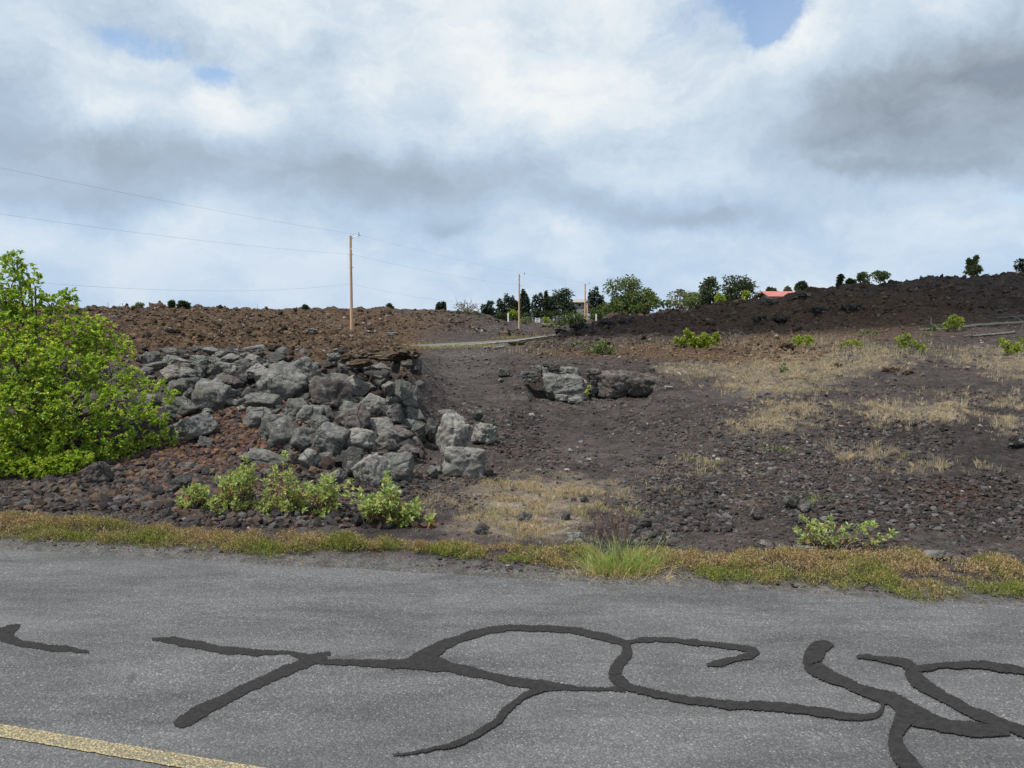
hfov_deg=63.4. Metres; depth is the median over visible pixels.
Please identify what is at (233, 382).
boulder
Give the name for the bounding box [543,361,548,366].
lava rock
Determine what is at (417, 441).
boulder
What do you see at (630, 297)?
kiawe tree
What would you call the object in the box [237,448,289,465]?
boulder
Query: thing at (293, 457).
boulder
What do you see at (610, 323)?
lava outcrop
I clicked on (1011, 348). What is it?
shrub
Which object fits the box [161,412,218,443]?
boulder
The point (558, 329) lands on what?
lava outcrop
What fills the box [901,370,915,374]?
lava outcrop
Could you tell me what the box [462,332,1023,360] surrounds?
dry grass
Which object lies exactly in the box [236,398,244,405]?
boulder
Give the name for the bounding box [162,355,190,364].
boulder
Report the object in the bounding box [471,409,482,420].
boulder
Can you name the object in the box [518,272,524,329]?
utility pole
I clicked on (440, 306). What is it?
ironwood tree
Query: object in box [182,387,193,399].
boulder
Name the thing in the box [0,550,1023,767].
road
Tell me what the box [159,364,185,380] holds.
boulder
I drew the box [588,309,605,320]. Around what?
distant shrub
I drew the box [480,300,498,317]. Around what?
ironwood tree
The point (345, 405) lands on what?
boulder
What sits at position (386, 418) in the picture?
boulder
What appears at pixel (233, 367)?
boulder
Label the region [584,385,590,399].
fern
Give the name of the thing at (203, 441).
boulder
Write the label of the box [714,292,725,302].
kiawe tree
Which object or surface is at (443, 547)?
ground cover
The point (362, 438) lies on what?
boulder
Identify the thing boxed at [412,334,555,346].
side road
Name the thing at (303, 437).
boulder
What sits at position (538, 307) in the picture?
ironwood tree
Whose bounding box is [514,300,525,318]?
ironwood tree
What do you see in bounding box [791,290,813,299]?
lava outcrop
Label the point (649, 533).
rock
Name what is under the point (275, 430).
boulder
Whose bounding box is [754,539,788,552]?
rock
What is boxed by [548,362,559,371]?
lava rock
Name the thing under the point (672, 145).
sky
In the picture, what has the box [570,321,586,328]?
lava outcrop
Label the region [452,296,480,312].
bare tree
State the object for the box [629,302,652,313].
distant shrub
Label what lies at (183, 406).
boulder
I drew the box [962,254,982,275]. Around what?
kiawe tree
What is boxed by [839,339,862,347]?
shrub
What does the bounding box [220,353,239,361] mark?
boulder
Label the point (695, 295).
kiawe tree
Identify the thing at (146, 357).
boulder
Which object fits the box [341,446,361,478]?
boulder
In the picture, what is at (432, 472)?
boulder
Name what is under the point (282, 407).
boulder
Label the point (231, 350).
boulder
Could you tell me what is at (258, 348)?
boulder
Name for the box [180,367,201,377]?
boulder
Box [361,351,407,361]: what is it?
lava ledge
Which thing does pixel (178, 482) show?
rock
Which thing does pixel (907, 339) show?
shrub
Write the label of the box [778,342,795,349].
lava outcrop
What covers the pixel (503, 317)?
distant shrub
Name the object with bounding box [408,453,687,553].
dry grass
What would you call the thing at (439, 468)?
boulder
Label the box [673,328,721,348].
shrub
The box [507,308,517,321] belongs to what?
distant shrub
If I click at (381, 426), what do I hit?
boulder
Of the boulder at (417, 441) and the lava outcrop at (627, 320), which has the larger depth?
the lava outcrop at (627, 320)
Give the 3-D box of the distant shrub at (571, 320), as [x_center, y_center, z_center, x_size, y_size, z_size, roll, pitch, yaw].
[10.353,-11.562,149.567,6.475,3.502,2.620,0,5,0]
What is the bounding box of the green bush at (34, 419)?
[0,249,179,466]
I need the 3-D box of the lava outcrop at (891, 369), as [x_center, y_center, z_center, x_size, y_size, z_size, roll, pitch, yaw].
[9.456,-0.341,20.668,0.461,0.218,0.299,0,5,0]
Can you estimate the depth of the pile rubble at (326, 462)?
13.43 m
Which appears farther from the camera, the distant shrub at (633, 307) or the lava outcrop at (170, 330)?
the distant shrub at (633, 307)
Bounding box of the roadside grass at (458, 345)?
[391,335,546,349]
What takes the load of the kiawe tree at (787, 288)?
on the ground at (400, 560)
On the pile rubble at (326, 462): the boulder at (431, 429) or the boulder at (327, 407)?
the boulder at (327, 407)
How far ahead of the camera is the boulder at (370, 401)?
12.30 m
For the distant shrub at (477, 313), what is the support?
on the ground at (400, 560)
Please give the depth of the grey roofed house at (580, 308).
183.99 m
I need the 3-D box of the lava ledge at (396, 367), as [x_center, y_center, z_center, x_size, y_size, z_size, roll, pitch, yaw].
[-1.841,-0.291,13.184,0.147,0.262,0.198,0,5,0]
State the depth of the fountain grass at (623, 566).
6.89 m
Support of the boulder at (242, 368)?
on the pile rubble at (326, 462)
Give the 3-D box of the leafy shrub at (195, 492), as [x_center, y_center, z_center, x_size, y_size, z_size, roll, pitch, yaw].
[-3.493,1.282,9.067,0.480,0.506,0.588,0,5,0]
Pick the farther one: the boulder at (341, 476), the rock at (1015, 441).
the rock at (1015, 441)
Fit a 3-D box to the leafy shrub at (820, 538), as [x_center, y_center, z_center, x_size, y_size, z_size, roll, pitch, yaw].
[3.127,1.397,7.635,1.044,0.448,0.562,0,5,0]
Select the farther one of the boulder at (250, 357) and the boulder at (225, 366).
the boulder at (250, 357)
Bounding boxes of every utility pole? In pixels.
[348,232,360,330]
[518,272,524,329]
[584,282,589,318]
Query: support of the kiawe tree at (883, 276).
on the ground at (400, 560)
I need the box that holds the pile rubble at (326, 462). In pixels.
[136,345,426,469]
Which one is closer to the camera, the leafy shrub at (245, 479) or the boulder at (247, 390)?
the leafy shrub at (245, 479)
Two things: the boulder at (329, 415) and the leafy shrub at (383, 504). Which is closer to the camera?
the leafy shrub at (383, 504)
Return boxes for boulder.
[136,393,159,405]
[140,351,154,363]
[146,361,167,370]
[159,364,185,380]
[159,413,179,426]
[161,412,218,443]
[162,347,177,352]
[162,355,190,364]
[164,396,198,415]
[168,378,189,397]
[180,362,199,368]
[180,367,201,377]
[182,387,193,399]
[185,377,199,388]
[187,346,207,351]
[190,355,209,365]
[191,378,230,410]
[196,365,208,375]
[197,436,212,447]
[202,347,219,353]
[202,408,212,413]
[206,364,222,375]
[208,355,221,363]
[211,377,222,382]
[214,351,228,357]
[216,361,231,373]
[217,374,244,388]
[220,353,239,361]
[221,347,238,353]
[225,398,237,406]
[228,365,237,371]
[230,388,241,398]
[231,358,250,367]
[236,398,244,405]
[236,405,245,411]
[237,365,248,372]
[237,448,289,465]
[240,387,254,397]
[242,392,282,407]
[242,406,271,427]
[243,345,266,351]
[243,363,267,381]
[245,354,262,361]
[255,360,309,399]
[258,412,295,447]
[263,352,287,361]
[263,363,270,367]
[274,405,285,410]
[283,397,307,416]
[285,450,298,464]
[288,426,316,449]
[290,356,319,377]
[296,404,323,422]
[298,393,310,399]
[298,448,320,467]
[309,376,353,408]
[310,414,329,431]
[311,422,350,454]
[320,405,332,415]
[325,409,334,422]
[329,468,347,482]
[330,373,349,379]
[334,403,370,428]
[336,401,356,410]
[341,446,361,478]
[345,427,375,451]
[346,375,369,396]
[351,453,390,486]
[358,448,365,458]
[360,393,388,409]
[367,382,377,389]
[368,407,386,417]
[368,418,397,436]
[370,417,393,423]
[373,375,384,389]
[373,432,396,451]
[379,403,404,424]
[381,381,395,396]
[383,451,414,480]
[386,396,398,404]
[392,425,413,442]
[393,379,417,407]
[396,444,420,455]
[403,406,412,418]
[405,419,415,429]
[407,409,426,423]
[411,356,421,375]
[411,421,425,441]
[412,436,424,449]
[424,418,438,442]
[426,465,438,478]
[436,413,473,453]
[436,465,442,473]
[437,409,456,413]
[442,446,485,476]
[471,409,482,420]
[471,422,497,444]
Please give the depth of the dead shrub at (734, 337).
32.28 m
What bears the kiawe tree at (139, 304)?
on the ground at (400, 560)
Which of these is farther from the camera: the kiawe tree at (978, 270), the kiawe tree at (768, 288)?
the kiawe tree at (768, 288)
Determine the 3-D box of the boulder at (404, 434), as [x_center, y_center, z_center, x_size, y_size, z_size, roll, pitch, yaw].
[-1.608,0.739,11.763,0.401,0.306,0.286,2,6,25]
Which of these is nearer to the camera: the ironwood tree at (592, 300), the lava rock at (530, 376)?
the lava rock at (530, 376)
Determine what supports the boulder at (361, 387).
on the ground at (400, 560)
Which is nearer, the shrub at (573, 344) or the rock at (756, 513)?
the rock at (756, 513)
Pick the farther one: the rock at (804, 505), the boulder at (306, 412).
the boulder at (306, 412)
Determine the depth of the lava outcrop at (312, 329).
23.50 m
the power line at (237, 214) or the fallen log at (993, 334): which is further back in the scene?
the power line at (237, 214)
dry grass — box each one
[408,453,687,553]
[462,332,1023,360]
[654,338,1023,474]
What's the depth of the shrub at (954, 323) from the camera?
36.12 m
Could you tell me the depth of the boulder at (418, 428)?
12.12 m
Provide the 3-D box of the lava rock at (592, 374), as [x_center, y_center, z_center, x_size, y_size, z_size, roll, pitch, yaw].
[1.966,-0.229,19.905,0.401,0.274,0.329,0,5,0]
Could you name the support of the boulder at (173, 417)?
on the ground at (400, 560)
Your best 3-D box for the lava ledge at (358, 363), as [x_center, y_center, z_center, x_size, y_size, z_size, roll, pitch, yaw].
[-2.340,-0.310,12.689,0.425,0.149,0.559,0,5,0]
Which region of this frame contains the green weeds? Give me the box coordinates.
[469,367,1010,522]
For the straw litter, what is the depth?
6.84 m
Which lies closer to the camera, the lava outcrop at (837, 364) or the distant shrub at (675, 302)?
the lava outcrop at (837, 364)
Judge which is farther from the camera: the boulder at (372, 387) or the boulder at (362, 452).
the boulder at (372, 387)
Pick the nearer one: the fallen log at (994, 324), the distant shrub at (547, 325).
the fallen log at (994, 324)
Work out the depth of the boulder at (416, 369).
12.84 m
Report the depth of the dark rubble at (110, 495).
9.35 m
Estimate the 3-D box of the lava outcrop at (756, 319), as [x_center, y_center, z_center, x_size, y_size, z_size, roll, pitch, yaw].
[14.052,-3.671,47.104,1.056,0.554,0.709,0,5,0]
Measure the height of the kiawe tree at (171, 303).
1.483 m
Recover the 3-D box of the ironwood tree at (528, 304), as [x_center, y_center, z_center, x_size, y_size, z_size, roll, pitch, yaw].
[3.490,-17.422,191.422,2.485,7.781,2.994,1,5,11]
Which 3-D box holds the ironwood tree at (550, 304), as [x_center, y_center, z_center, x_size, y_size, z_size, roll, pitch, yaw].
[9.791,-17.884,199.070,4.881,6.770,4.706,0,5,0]
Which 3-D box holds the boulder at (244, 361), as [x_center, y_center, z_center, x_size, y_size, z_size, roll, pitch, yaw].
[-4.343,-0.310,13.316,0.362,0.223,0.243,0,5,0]
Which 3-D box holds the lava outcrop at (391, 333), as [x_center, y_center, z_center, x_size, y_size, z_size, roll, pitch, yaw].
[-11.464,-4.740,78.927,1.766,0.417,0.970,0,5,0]
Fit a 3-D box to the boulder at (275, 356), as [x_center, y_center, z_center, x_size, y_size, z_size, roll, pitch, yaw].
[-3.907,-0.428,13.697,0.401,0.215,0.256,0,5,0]
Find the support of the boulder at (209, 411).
on the ground at (400, 560)
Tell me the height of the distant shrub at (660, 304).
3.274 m
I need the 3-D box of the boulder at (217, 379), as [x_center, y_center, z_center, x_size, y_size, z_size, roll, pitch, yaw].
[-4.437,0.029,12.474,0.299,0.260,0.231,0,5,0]
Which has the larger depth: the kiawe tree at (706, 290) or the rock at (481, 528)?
the kiawe tree at (706, 290)
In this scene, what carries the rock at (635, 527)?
on the field rubble at (671, 522)
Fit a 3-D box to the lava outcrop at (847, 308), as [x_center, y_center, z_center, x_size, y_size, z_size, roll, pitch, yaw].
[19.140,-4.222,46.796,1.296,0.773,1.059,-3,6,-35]
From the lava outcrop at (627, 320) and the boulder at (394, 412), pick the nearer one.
the boulder at (394, 412)
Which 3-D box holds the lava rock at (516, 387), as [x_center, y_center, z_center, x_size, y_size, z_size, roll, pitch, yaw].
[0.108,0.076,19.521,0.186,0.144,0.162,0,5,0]
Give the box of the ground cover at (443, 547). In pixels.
[0,508,1023,605]
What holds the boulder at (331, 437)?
on the ground at (400, 560)
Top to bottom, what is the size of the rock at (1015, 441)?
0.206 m
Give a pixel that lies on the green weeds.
(680, 484)
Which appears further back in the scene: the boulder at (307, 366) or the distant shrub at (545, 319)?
the distant shrub at (545, 319)
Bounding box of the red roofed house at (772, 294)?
[757,291,795,298]
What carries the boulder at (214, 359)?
on the ground at (400, 560)
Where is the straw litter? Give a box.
[503,566,689,582]
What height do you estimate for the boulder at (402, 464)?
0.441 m
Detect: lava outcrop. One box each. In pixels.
[163,328,180,332]
[306,328,318,331]
[384,332,398,335]
[495,345,510,348]
[508,341,526,345]
[553,325,565,333]
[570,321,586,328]
[596,319,616,327]
[618,317,633,323]
[751,315,768,323]
[761,298,779,304]
[771,315,789,322]
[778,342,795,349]
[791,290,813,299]
[806,305,832,314]
[831,362,842,366]
[837,302,863,313]
[881,366,899,372]
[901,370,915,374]
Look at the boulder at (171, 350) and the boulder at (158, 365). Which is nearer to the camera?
the boulder at (158, 365)
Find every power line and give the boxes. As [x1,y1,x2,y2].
[3,168,551,278]
[3,214,560,290]
[35,282,580,306]
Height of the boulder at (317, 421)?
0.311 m
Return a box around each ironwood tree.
[435,301,446,309]
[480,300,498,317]
[496,293,517,320]
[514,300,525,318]
[520,288,527,314]
[525,293,530,316]
[530,292,546,319]
[543,290,548,318]
[543,296,559,319]
[551,287,577,319]
[583,286,604,319]
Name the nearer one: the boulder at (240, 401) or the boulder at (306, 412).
the boulder at (306, 412)
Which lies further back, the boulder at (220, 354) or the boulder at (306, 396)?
the boulder at (220, 354)
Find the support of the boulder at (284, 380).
on the ground at (400, 560)
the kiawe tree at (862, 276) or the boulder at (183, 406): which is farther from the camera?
the kiawe tree at (862, 276)
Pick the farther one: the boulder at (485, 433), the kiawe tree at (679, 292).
the kiawe tree at (679, 292)
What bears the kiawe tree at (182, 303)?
on the ground at (400, 560)
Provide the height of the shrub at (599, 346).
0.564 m
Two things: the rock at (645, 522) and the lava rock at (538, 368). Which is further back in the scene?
the lava rock at (538, 368)
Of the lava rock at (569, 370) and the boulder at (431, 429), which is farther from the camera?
the lava rock at (569, 370)
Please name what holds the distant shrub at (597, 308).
on the ground at (400, 560)
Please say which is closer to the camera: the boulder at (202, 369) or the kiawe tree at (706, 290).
the boulder at (202, 369)
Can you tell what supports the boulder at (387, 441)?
on the ground at (400, 560)
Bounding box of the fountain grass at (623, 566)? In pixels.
[546,505,708,581]
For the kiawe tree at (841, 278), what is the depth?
63.47 m
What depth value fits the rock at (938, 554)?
7.25 m
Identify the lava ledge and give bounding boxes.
[327,353,340,361]
[339,352,355,363]
[346,359,373,368]
[355,349,379,358]
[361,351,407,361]
[392,361,400,373]
[397,348,421,359]
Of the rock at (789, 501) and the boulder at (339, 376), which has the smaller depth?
the rock at (789, 501)
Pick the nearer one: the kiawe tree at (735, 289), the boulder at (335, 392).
the boulder at (335, 392)
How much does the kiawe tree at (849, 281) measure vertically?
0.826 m
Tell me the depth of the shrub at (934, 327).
34.27 m
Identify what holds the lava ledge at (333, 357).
on the ground at (400, 560)
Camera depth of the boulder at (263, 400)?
11.97 m
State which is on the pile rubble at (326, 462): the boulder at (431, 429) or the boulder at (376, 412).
the boulder at (376, 412)
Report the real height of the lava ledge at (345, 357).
0.185 m
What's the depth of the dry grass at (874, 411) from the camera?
16.67 m
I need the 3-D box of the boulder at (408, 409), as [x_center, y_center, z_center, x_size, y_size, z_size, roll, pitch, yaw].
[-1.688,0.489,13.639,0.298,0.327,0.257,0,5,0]
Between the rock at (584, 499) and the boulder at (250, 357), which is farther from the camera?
the boulder at (250, 357)
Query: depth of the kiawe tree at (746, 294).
79.38 m
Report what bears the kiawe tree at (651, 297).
on the ground at (400, 560)
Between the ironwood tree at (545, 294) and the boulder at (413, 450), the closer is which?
the boulder at (413, 450)
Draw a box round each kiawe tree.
[135,302,144,307]
[167,299,175,307]
[176,300,190,308]
[301,304,309,309]
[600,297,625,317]
[602,274,645,314]
[634,287,659,314]
[667,289,688,309]
[682,292,700,309]
[694,276,721,305]
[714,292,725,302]
[720,274,761,300]
[741,290,751,299]
[766,286,777,290]
[783,285,792,290]
[794,280,807,290]
[835,273,844,286]
[845,278,856,283]
[855,271,871,282]
[869,270,891,282]
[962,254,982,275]
[972,265,983,275]
[1013,258,1023,271]
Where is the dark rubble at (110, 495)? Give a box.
[0,457,430,528]
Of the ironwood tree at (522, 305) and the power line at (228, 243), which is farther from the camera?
the ironwood tree at (522, 305)
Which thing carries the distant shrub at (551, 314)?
on the ground at (400, 560)
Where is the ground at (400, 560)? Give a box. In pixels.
[0,272,1023,605]
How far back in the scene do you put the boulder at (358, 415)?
11.51 m
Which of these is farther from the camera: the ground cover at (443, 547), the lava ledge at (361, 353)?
the lava ledge at (361, 353)
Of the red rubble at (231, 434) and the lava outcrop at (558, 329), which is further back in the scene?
the lava outcrop at (558, 329)
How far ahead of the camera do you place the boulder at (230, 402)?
11.96 m
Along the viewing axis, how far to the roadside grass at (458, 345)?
43.17 m
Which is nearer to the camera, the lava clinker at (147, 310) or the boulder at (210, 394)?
the boulder at (210, 394)
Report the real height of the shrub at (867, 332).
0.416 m
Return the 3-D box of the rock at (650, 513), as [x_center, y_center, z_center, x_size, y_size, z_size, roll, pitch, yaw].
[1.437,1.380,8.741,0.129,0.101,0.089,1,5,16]
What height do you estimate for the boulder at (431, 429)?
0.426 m
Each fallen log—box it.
[918,310,1023,330]
[961,323,1023,336]
[985,309,1023,318]
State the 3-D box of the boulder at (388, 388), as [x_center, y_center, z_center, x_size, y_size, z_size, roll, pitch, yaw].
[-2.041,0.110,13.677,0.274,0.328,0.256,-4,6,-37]
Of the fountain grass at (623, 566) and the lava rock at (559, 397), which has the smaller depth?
the fountain grass at (623, 566)
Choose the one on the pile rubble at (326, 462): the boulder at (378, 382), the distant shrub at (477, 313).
the boulder at (378, 382)
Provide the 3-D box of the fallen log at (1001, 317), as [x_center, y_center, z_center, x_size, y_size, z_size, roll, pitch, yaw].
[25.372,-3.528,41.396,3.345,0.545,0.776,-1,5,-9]
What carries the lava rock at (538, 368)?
on the lava rock at (530, 376)
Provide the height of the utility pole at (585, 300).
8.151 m
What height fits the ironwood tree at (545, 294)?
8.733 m
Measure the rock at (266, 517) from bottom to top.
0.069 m
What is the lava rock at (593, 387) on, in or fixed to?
on the ground at (400, 560)
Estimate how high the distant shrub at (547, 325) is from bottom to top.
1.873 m
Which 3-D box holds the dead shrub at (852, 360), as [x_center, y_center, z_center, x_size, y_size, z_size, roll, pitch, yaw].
[9.288,-0.769,23.239,0.828,0.612,1.133,0,5,0]
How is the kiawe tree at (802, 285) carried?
on the ground at (400, 560)
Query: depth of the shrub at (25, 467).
10.07 m
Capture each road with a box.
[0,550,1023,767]
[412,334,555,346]
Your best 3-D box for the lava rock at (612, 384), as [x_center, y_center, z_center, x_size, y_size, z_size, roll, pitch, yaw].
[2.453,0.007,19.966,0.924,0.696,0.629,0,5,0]
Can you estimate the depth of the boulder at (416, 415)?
12.89 m
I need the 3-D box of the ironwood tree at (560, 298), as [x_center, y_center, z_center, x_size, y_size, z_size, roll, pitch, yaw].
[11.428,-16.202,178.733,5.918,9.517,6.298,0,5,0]
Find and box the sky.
[0,0,1023,311]
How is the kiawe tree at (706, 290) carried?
on the ground at (400, 560)
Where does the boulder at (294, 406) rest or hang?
on the ground at (400, 560)
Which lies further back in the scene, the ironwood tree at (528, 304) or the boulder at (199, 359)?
the ironwood tree at (528, 304)
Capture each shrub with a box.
[0,449,94,478]
[174,482,210,509]
[202,455,271,513]
[259,450,342,516]
[342,470,425,527]
[452,308,484,316]
[493,312,531,320]
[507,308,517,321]
[520,316,532,323]
[530,309,555,318]
[541,316,549,322]
[544,322,555,332]
[547,308,569,320]
[552,310,586,327]
[570,341,586,346]
[583,340,614,354]
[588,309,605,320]
[590,302,607,315]
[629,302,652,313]
[652,299,672,310]
[666,295,702,308]
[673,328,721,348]
[719,330,749,343]
[778,362,788,372]
[790,334,815,346]
[793,513,898,549]
[833,347,863,362]
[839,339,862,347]
[855,329,878,335]
[893,333,927,353]
[924,324,943,336]
[942,314,964,331]
[997,336,1023,354]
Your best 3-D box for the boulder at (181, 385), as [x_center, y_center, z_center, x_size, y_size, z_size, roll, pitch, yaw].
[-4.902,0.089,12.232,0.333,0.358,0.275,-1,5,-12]
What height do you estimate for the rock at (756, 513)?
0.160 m
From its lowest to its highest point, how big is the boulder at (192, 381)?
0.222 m
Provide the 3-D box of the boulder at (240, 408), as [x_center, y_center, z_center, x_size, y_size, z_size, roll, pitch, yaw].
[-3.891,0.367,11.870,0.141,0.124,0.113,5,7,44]
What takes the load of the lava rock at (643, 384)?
on the ground at (400, 560)
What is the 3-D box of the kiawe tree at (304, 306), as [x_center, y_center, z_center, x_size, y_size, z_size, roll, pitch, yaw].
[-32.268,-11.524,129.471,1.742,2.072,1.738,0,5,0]
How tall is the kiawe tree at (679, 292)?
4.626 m
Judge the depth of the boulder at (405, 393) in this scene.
13.58 m
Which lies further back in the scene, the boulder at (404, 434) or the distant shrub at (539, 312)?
the distant shrub at (539, 312)
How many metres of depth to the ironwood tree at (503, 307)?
186.90 m
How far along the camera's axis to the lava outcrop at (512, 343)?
37.08 m
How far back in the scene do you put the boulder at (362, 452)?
10.94 m
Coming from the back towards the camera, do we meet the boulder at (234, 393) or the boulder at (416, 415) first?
the boulder at (416, 415)
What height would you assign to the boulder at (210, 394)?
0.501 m
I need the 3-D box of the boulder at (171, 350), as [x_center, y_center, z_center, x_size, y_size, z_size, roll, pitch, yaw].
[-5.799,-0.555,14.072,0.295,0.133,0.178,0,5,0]
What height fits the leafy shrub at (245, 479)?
0.796 m
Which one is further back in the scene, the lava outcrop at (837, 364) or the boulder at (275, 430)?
the lava outcrop at (837, 364)
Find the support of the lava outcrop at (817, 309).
on the ground at (400, 560)
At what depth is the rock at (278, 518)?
8.56 m
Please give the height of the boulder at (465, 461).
0.481 m
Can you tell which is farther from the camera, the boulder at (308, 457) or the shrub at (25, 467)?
the boulder at (308, 457)
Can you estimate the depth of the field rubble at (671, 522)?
9.50 m
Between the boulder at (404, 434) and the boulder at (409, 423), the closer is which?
the boulder at (404, 434)
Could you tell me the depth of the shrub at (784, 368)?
21.53 m
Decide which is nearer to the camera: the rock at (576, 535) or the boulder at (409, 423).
the rock at (576, 535)
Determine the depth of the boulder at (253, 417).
11.42 m
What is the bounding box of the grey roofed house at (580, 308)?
[569,299,587,317]
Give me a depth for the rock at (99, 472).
9.78 m
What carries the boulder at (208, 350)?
on the pile rubble at (326, 462)
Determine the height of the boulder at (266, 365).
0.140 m
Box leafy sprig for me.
[423,512,436,527]
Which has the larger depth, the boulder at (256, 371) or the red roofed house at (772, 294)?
the red roofed house at (772, 294)
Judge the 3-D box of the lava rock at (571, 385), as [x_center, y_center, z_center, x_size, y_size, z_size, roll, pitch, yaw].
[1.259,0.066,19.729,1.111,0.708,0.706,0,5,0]
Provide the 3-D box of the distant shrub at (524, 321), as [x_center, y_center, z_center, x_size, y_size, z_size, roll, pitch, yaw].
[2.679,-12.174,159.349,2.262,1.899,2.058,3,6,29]
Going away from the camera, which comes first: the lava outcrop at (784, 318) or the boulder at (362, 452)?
the boulder at (362, 452)
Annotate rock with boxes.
[82,461,112,482]
[171,475,191,492]
[262,515,270,520]
[274,516,285,520]
[473,521,489,534]
[497,368,509,376]
[513,384,519,389]
[517,511,531,521]
[520,371,539,382]
[536,365,541,371]
[541,367,548,376]
[542,372,588,400]
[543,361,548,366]
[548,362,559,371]
[555,394,567,401]
[559,366,580,374]
[561,512,569,520]
[567,532,584,542]
[568,396,582,402]
[580,495,588,502]
[586,369,601,379]
[589,379,596,394]
[596,370,629,398]
[623,371,661,397]
[628,524,638,530]
[637,517,651,527]
[642,510,653,516]
[642,531,656,537]
[750,505,761,519]
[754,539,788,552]
[781,495,799,508]
[795,545,819,552]
[798,499,811,512]
[922,550,950,560]
[1008,435,1023,447]
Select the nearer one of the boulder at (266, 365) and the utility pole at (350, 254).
the boulder at (266, 365)
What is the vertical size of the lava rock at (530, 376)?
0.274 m
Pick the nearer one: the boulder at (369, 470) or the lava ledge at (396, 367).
the boulder at (369, 470)
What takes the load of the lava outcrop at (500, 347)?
on the ground at (400, 560)
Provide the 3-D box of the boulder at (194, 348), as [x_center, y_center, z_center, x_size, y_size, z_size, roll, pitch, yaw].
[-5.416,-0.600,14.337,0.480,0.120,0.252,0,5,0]
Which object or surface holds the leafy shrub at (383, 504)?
on the ground at (400, 560)
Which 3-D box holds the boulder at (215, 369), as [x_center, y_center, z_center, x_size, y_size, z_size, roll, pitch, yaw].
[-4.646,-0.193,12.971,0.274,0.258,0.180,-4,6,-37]
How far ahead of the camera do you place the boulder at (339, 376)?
12.97 m
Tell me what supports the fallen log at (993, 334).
on the ground at (400, 560)
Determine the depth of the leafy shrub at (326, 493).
8.80 m
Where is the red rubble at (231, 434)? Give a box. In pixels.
[113,391,309,490]
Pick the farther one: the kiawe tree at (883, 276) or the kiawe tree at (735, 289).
the kiawe tree at (735, 289)
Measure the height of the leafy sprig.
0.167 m
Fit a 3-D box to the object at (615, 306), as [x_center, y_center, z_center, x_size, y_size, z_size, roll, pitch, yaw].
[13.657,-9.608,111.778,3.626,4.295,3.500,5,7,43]
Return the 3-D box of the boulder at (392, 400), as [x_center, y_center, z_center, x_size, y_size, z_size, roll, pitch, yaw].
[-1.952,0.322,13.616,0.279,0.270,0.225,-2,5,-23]
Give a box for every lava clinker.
[0,272,1023,383]
[0,274,1023,540]
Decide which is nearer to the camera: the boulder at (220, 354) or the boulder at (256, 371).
the boulder at (256, 371)
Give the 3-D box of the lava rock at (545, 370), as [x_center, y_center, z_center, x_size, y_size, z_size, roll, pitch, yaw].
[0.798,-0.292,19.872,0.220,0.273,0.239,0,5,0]
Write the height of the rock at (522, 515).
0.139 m
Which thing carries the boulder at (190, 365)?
on the pile rubble at (326, 462)
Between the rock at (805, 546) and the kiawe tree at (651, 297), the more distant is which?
the kiawe tree at (651, 297)
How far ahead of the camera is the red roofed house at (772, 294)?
82.88 m
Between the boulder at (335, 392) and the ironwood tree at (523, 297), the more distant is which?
the ironwood tree at (523, 297)
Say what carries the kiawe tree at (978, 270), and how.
on the ground at (400, 560)
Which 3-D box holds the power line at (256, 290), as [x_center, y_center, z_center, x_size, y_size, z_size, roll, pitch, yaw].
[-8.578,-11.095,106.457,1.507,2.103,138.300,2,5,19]
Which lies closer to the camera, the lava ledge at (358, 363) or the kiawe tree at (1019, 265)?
the lava ledge at (358, 363)
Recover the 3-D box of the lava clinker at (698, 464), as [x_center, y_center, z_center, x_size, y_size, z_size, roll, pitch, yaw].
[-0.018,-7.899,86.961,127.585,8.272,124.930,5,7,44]
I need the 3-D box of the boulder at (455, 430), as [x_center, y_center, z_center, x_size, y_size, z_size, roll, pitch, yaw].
[-0.894,0.790,12.371,0.494,0.740,0.447,3,6,34]
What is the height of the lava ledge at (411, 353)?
0.183 m
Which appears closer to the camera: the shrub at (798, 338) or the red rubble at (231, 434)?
the red rubble at (231, 434)
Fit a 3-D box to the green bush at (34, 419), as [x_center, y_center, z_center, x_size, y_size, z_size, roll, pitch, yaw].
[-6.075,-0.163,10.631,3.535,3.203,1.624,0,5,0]
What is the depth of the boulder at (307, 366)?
12.92 m
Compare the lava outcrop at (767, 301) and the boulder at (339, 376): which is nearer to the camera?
the boulder at (339, 376)
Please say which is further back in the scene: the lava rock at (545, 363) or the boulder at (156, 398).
the lava rock at (545, 363)
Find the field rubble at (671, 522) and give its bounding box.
[489,406,1023,546]
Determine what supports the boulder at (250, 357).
on the pile rubble at (326, 462)
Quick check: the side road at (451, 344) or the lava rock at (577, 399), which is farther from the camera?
the side road at (451, 344)
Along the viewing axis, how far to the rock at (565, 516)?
8.64 m

